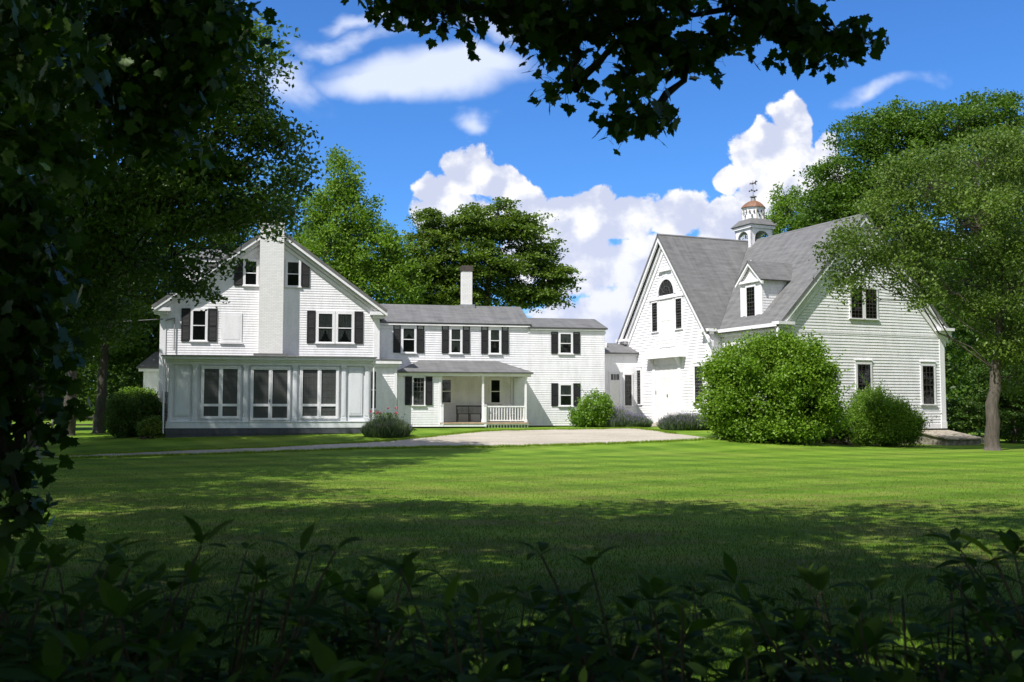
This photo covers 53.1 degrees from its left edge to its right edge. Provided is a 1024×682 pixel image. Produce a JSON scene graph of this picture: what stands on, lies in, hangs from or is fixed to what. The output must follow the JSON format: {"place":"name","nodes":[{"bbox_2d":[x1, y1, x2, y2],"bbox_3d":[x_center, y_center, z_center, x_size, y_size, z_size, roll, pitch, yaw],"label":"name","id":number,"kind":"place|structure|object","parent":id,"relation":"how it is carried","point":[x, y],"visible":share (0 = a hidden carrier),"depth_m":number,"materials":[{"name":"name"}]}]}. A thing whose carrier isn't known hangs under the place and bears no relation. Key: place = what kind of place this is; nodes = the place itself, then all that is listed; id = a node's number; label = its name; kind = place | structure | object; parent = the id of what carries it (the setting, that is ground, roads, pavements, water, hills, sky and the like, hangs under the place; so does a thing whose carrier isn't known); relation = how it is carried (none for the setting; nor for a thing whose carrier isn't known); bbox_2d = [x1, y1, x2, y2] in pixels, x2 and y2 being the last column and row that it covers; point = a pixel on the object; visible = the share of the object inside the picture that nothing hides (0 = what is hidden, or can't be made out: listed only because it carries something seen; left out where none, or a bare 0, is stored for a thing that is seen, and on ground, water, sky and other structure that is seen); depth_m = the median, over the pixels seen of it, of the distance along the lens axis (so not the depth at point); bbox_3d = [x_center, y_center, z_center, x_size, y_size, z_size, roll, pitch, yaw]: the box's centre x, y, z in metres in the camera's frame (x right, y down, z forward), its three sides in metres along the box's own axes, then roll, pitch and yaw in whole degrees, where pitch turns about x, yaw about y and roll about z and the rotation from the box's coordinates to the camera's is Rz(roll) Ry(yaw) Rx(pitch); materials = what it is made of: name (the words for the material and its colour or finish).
{"place":"outdoors","nodes":[
{"label":"outdoors","id":0,"kind":"place"},
{"bbox_2d":[0,418,1023,681],"bbox_3d":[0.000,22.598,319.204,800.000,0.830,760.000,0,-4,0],"label":"lawn","id":1,"kind":"structure","parent":0,"point":[714,452],"depth_m":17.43,"materials":[{"name":"green plant"}]},
{"bbox_2d":[27,0,120,28],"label":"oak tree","id":2,"kind":"object","parent":1,"relation":"on","point":[54,6],"depth_m":28.09,"materials":[{"name":"green plant"}]},
{"bbox_2d":[76,414,94,430],"bbox_3d":[-21.600,4.665,56.816,6.221,1.250,0.138,1,-4,-9],"label":"rail fence","id":3,"kind":"object","parent":1,"relation":"on","point":[87,424],"visible":0.03,"depth_m":56.50,"materials":[{"name":"brown wood"}]},
{"bbox_2d":[13,130,167,424],"bbox_3d":[-30.913,-4.619,66.563,17.026,21.422,11.280,0,-4,0],"label":"woodland tree","id":4,"kind":"object","parent":1,"relation":"on","point":[86,392],"depth_m":64.69,"materials":[{"name":"green plant"}]},
{"bbox_2d":[44,164,170,435],"bbox_3d":[-22.311,-2.248,51.660,10.322,14.155,9.077,2,-4,-26],"label":"maple tree","id":5,"kind":"object","parent":1,"relation":"on","point":[71,429],"visible":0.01,"depth_m":52.23,"materials":[{"name":"green plant"}]},
{"bbox_2d":[0,513,238,681],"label":"foreground shrub","id":6,"kind":"object","parent":1,"relation":"on","point":[22,639],"visible":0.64,"depth_m":2.83,"materials":[{"name":"green plant"}]},
{"bbox_2d":[96,386,167,437],"bbox_3d":[-16.946,3.374,45.881,2.975,2.691,2.532,0,-4,0],"label":"clipped hedge","id":7,"kind":"object","parent":1,"relation":"on","point":[125,414],"visible":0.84,"depth_m":45.22,"materials":[{"name":"green plant"}]},
{"bbox_2d":[114,385,157,411],"bbox_3d":[-17.948,3.361,48.894,2.402,2.577,2.136,0,-4,0],"label":"leafy shrub","id":8,"kind":"object","parent":1,"relation":"on","point":[129,390],"visible":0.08,"depth_m":48.67,"materials":[{"name":"green plant"}]},
{"bbox_2d":[80,206,205,433],"bbox_3d":[-22.087,-2.182,57.904,9.016,14.828,9.315,0,-4,0],"label":"maple tree","id":9,"kind":"object","parent":1,"relation":"on","point":[101,402],"visible":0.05,"depth_m":55.77,"materials":[{"name":"green plant"}]},
{"bbox_2d":[133,415,162,439],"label":"leafy shrub","id":10,"kind":"object","parent":1,"relation":"on","point":[149,428],"visible":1,"depth_m":44.21,"materials":[{"name":"green plant"}]},
{"bbox_2d":[0,0,329,447],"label":"maple tree","id":11,"kind":"object","parent":1,"relation":"on","point":[127,202],"visible":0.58,"depth_m":35.76,"materials":[{"name":"green plant"}]},
{"bbox_2d":[82,160,248,398],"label":"woodland tree","id":12,"kind":"object","parent":1,"relation":"on","point":[146,350],"visible":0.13,"depth_m":70.60,"materials":[{"name":"green plant"}]},
{"bbox_2d":[0,523,437,681],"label":"foreground shrub","id":13,"kind":"object","parent":1,"relation":"on","point":[51,665],"visible":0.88,"depth_m":2.77,"materials":[{"name":"green plant"}]},
{"bbox_2d":[209,155,384,303],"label":"woodland tree","id":14,"kind":"object","parent":1,"relation":"on","point":[258,200],"visible":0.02,"depth_m":77.49,"materials":[{"name":"green plant"}]},
{"bbox_2d":[293,143,437,304],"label":"ash tree","id":15,"kind":"object","parent":1,"relation":"on","point":[390,267],"visible":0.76,"depth_m":65.51,"materials":[{"name":"green plant"}]},
{"bbox_2d":[43,428,704,457],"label":"gravel drive","id":16,"kind":"structure","parent":1,"relation":"on","point":[521,437],"depth_m":43.72,"materials":[{"name":"gravel"}]},
{"bbox_2d":[36,426,719,459],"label":"edge grass","id":17,"kind":"structure","parent":1,"relation":"on","point":[70,455],"depth_m":41.04,"materials":[{"name":"green plant"}]},
{"bbox_2d":[358,407,413,436],"bbox_3d":[-5.488,3.561,45.093,2.528,1.344,1.811,0,-4,0],"label":"bush","id":18,"kind":"object","parent":1,"relation":"on","point":[388,426],"visible":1,"depth_m":44.60,"materials":[{"name":"green plant"}]},
{"bbox_2d":[136,223,638,437],"bbox_3d":[-4.633,-0.105,53.300,28.850,10.700,12.720,1,-4,-12],"label":"farmhouse","id":19,"kind":"object","parent":1,"relation":"on","point":[294,338],"visible":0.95,"depth_m":48.70,"materials":[{"name":"white paint"}]},
{"bbox_2d":[16,319,160,326],"bbox_3d":[-27.035,-1.634,44.194,22.737,1.900,0.041,1,-4,-15],"label":"power line","id":20,"kind":"object","parent":19,"relation":"attached to","point":[139,320],"visible":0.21,"depth_m":46.91,"materials":[{"name":"metal"}]},
{"bbox_2d":[189,308,207,341],"bbox_3d":[-14.505,-0.739,47.464,0.840,1.570,0.090,1,-4,-12],"label":"window","id":21,"kind":"structure","parent":19,"relation":"in","point":[199,319],"depth_m":47.48,"materials":[{"name":"white paint"}]},
{"bbox_2d":[242,259,258,286],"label":"window","id":22,"kind":"structure","parent":19,"relation":"in","point":[250,279],"depth_m":48.12,"materials":[{"name":"white paint"}]},
{"bbox_2d":[284,259,301,287],"bbox_3d":[-10.368,-3.195,48.508,0.800,1.330,0.090,1,-4,-12],"label":"window","id":23,"kind":"structure","parent":19,"relation":"in","point":[293,267],"depth_m":48.52,"materials":[{"name":"white paint"}]},
{"bbox_2d":[315,310,335,343],"bbox_3d":[-8.858,-0.655,48.661,0.970,1.580,0.090,1,-4,-12],"label":"window","id":24,"kind":"structure","parent":19,"relation":"in","point":[325,320],"depth_m":48.67,"materials":[{"name":"white paint"}]},
{"bbox_2d":[335,311,354,343],"bbox_3d":[-7.976,-0.642,48.848,0.970,1.580,0.090,1,-4,-12],"label":"window","id":25,"kind":"structure","parent":19,"relation":"in","point":[344,320],"depth_m":48.86,"materials":[{"name":"white paint"}]},
{"bbox_2d":[400,325,416,353],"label":"window","id":26,"kind":"structure","parent":19,"relation":"in","point":[408,336],"depth_m":51.87,"materials":[{"name":"white paint"}]},
{"bbox_2d":[442,377,453,403],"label":"window","id":27,"kind":"structure","parent":19,"relation":"in","point":[447,382],"depth_m":52.11,"materials":[{"name":"white paint"}]},
{"bbox_2d":[448,326,462,353],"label":"window","id":28,"kind":"structure","parent":19,"relation":"in","point":[455,335],"depth_m":52.36,"materials":[{"name":"white paint"}]},
{"bbox_2d":[456,405,481,421],"bbox_3d":[-2.148,3.666,51.672,1.330,0.841,0.460,1,-4,-12],"label":"porch bench","id":29,"kind":"object","parent":19,"relation":"on","point":[467,408],"visible":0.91,"depth_m":51.82,"materials":[{"name":"paint"}]},
{"bbox_2d":[488,327,501,354],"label":"window","id":30,"kind":"structure","parent":19,"relation":"in","point":[494,335],"depth_m":52.79,"materials":[{"name":"white paint"}]},
{"bbox_2d":[488,378,502,403],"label":"window","id":31,"kind":"structure","parent":19,"relation":"in","point":[495,384],"depth_m":52.63,"materials":[{"name":"white paint"}]},
{"bbox_2d":[558,331,573,354],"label":"window","id":32,"kind":"structure","parent":19,"relation":"in","point":[565,339],"depth_m":53.57,"materials":[{"name":"white paint"}]},
{"bbox_2d":[558,383,573,406],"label":"window","id":33,"kind":"structure","parent":19,"relation":"in","point":[565,390],"depth_m":53.38,"materials":[{"name":"white paint"}]},
{"bbox_2d":[0,0,889,557],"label":"maple tree","id":34,"kind":"object","parent":1,"relation":"on","point":[64,70],"visible":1,"depth_m":7.21,"materials":[{"name":"green plant"}]},
{"bbox_2d":[247,550,717,681],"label":"foreground shrub","id":35,"kind":"object","parent":1,"relation":"on","point":[456,665],"visible":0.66,"depth_m":2.91,"materials":[{"name":"green plant"}]},
{"bbox_2d":[397,196,586,312],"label":"beech tree","id":36,"kind":"object","parent":1,"relation":"on","point":[480,230],"visible":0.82,"depth_m":69.23,"materials":[{"name":"green plant"}]},
{"bbox_2d":[4,330,1007,422],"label":"woodland","id":37,"kind":"object","parent":1,"relation":"on","point":[948,357],"visible":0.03,"depth_m":120.53,"materials":[{"name":"green plant"}]},
{"bbox_2d":[565,383,624,426],"bbox_3d":[3.940,3.345,51.767,3.218,2.532,2.623,3,-5,-35],"label":"rhododendron","id":38,"kind":"object","parent":1,"relation":"on","point":[588,412],"visible":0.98,"depth_m":51.16,"materials":[{"name":"green plant"}]},
{"bbox_2d":[599,403,631,426],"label":"lavender bush","id":39,"kind":"object","parent":1,"relation":"on","point":[621,410],"visible":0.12,"depth_m":53.28,"materials":[{"name":"purple plant"}]},
{"bbox_2d":[600,411,654,426],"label":"lavender bush","id":40,"kind":"object","parent":1,"relation":"on","point":[627,420],"visible":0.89,"depth_m":50.97,"materials":[{"name":"purple plant"}]},
{"bbox_2d":[656,410,709,429],"bbox_3d":[8.188,3.728,48.454,2.798,0.986,1.665,0,-4,0],"label":"lavender bush","id":41,"kind":"object","parent":1,"relation":"on","point":[684,421],"visible":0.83,"depth_m":47.96,"materials":[{"name":"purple plant"}]},
{"bbox_2d":[478,541,1008,681],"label":"foreground shrub","id":42,"kind":"object","parent":1,"relation":"on","point":[579,628],"visible":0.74,"depth_m":2.93,"materials":[{"name":"green plant"}]},
{"bbox_2d":[740,182,812,239],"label":"birch tree","id":43,"kind":"object","parent":1,"relation":"on","point":[782,204],"visible":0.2,"depth_m":80.35,"materials":[{"name":"green plant"}]},
{"bbox_2d":[692,325,861,445],"bbox_3d":[11.057,2.032,43.845,6.172,5.515,5.688,3,-5,-38],"label":"lilac shrub","id":44,"kind":"object","parent":1,"relation":"on","point":[792,379],"visible":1,"depth_m":43.02,"materials":[{"name":"green plant"}]},
{"bbox_2d":[616,180,983,445],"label":"barn","id":45,"kind":"structure","parent":1,"relation":"on","point":[691,293],"depth_m":50.83,"materials":[{"name":"white paint"}]},
{"bbox_2d":[636,366,641,404],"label":"window","id":46,"kind":"structure","parent":45,"relation":"in","point":[639,368],"depth_m":57.24,"materials":[{"name":"white paint"}]},
{"bbox_2d":[651,301,658,332],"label":"window","id":47,"kind":"structure","parent":45,"relation":"in","point":[653,325],"depth_m":55.99,"materials":[{"name":"white paint"}]},
{"bbox_2d":[648,293,683,347],"bbox_3d":[8.268,-1.044,54.852,0.090,2.740,3.500,2,-4,-23],"label":"hay door","id":48,"kind":"structure","parent":45,"relation":"in","point":[666,307],"depth_m":54.82,"materials":[{"name":"paint"}]},
{"bbox_2d":[657,276,675,295],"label":"fan window","id":49,"kind":"structure","parent":45,"relation":"in","point":[666,285],"depth_m":54.97,"materials":[{"name":"white paint"}]},
{"bbox_2d":[655,364,677,421],"bbox_3d":[8.244,2.806,54.646,0.080,3.030,2.220,2,-4,-23],"label":"barn door","id":50,"kind":"structure","parent":45,"relation":"in","point":[666,375],"depth_m":54.70,"materials":[{"name":"paint"}]},
{"bbox_2d":[674,296,682,329],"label":"window","id":51,"kind":"structure","parent":45,"relation":"in","point":[679,324],"depth_m":53.75,"materials":[{"name":"white paint"}]},
{"bbox_2d":[693,362,704,404],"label":"window","id":52,"kind":"structure","parent":45,"relation":"in","point":[695,365],"depth_m":52.02,"materials":[{"name":"white paint"}]},
{"bbox_2d":[849,285,865,319],"bbox_3d":[16.491,-1.841,48.986,0.960,1.610,0.090,2,-4,-23],"label":"window","id":53,"kind":"structure","parent":45,"relation":"in","point":[856,313],"depth_m":48.99,"materials":[{"name":"white paint"}]},
{"bbox_2d":[854,359,872,393],"bbox_3d":[16.802,1.948,48.874,1.080,2.115,0.085,2,-4,-23],"label":"window","id":54,"kind":"structure","parent":45,"relation":"in","point":[862,367],"depth_m":48.89,"materials":[{"name":"white paint"}]},
{"bbox_2d":[864,286,879,319],"bbox_3d":[17.301,-1.817,49.344,0.960,1.610,0.090,2,-4,-23],"label":"window","id":55,"kind":"structure","parent":45,"relation":"in","point":[870,308],"depth_m":49.36,"materials":[{"name":"white paint"}]},
{"bbox_2d":[919,361,937,404],"bbox_3d":[20.525,2.080,50.482,1.060,2.165,0.090,2,-4,-23],"label":"window","id":56,"kind":"structure","parent":45,"relation":"in","point":[927,368],"depth_m":50.49,"materials":[{"name":"white paint"}]},
{"bbox_2d":[815,423,856,445],"bbox_3d":[14.272,4.228,46.071,2.480,1.244,1.348,2,-4,-25],"label":"leafy shrub","id":57,"kind":"object","parent":1,"relation":"on","point":[841,441],"visible":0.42,"depth_m":46.02,"materials":[{"name":"green plant"}]},
{"bbox_2d":[705,551,1023,681],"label":"foreground shrub","id":58,"kind":"object","parent":1,"relation":"on","point":[948,670],"visible":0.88,"depth_m":2.98,"materials":[{"name":"green plant"}]},
{"bbox_2d":[784,95,970,336],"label":"maple tree","id":59,"kind":"object","parent":1,"relation":"on","point":[873,145],"visible":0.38,"depth_m":74.69,"materials":[{"name":"green plant"}]},
{"bbox_2d":[840,373,942,446],"bbox_3d":[17.122,3.326,47.197,4.847,3.745,3.720,0,-4,0],"label":"yew shrub","id":60,"kind":"object","parent":1,"relation":"on","point":[889,421],"visible":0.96,"depth_m":46.30,"materials":[{"name":"green plant"}]},
{"bbox_2d":[808,116,1023,450],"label":"apple tree","id":61,"kind":"object","parent":1,"relation":"on","point":[991,208],"visible":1,"depth_m":42.10,"materials":[{"name":"green plant"}]},
{"bbox_2d":[900,87,1023,433],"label":"maple tree","id":62,"kind":"object","parent":1,"relation":"on","point":[974,114],"visible":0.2,"depth_m":72.92,"materials":[{"name":"green plant"}]},
{"bbox_2d":[916,166,1023,437],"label":"woodland tree","id":63,"kind":"object","parent":1,"relation":"on","point":[962,393],"visible":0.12,"depth_m":60.99,"materials":[{"name":"green plant"}]},
{"bbox_2d":[918,525,1023,679],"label":"foreground shrub","id":64,"kind":"object","parent":1,"relation":"on","point":[1011,541],"visible":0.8,"depth_m":3.13,"materials":[{"name":"green plant"}]},
{"bbox_2d":[944,359,1023,442],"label":"shrub","id":65,"kind":"object","parent":1,"relation":"on","point":[978,399],"visible":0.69,"depth_m":51.64,"materials":[{"name":"green plant"}]},
{"bbox_2d":[1,0,1023,407],"label":"sky","id":66,"kind":"structure","parent":0,"point":[442,129],"materials":[{"name":"blue"}]}
]}

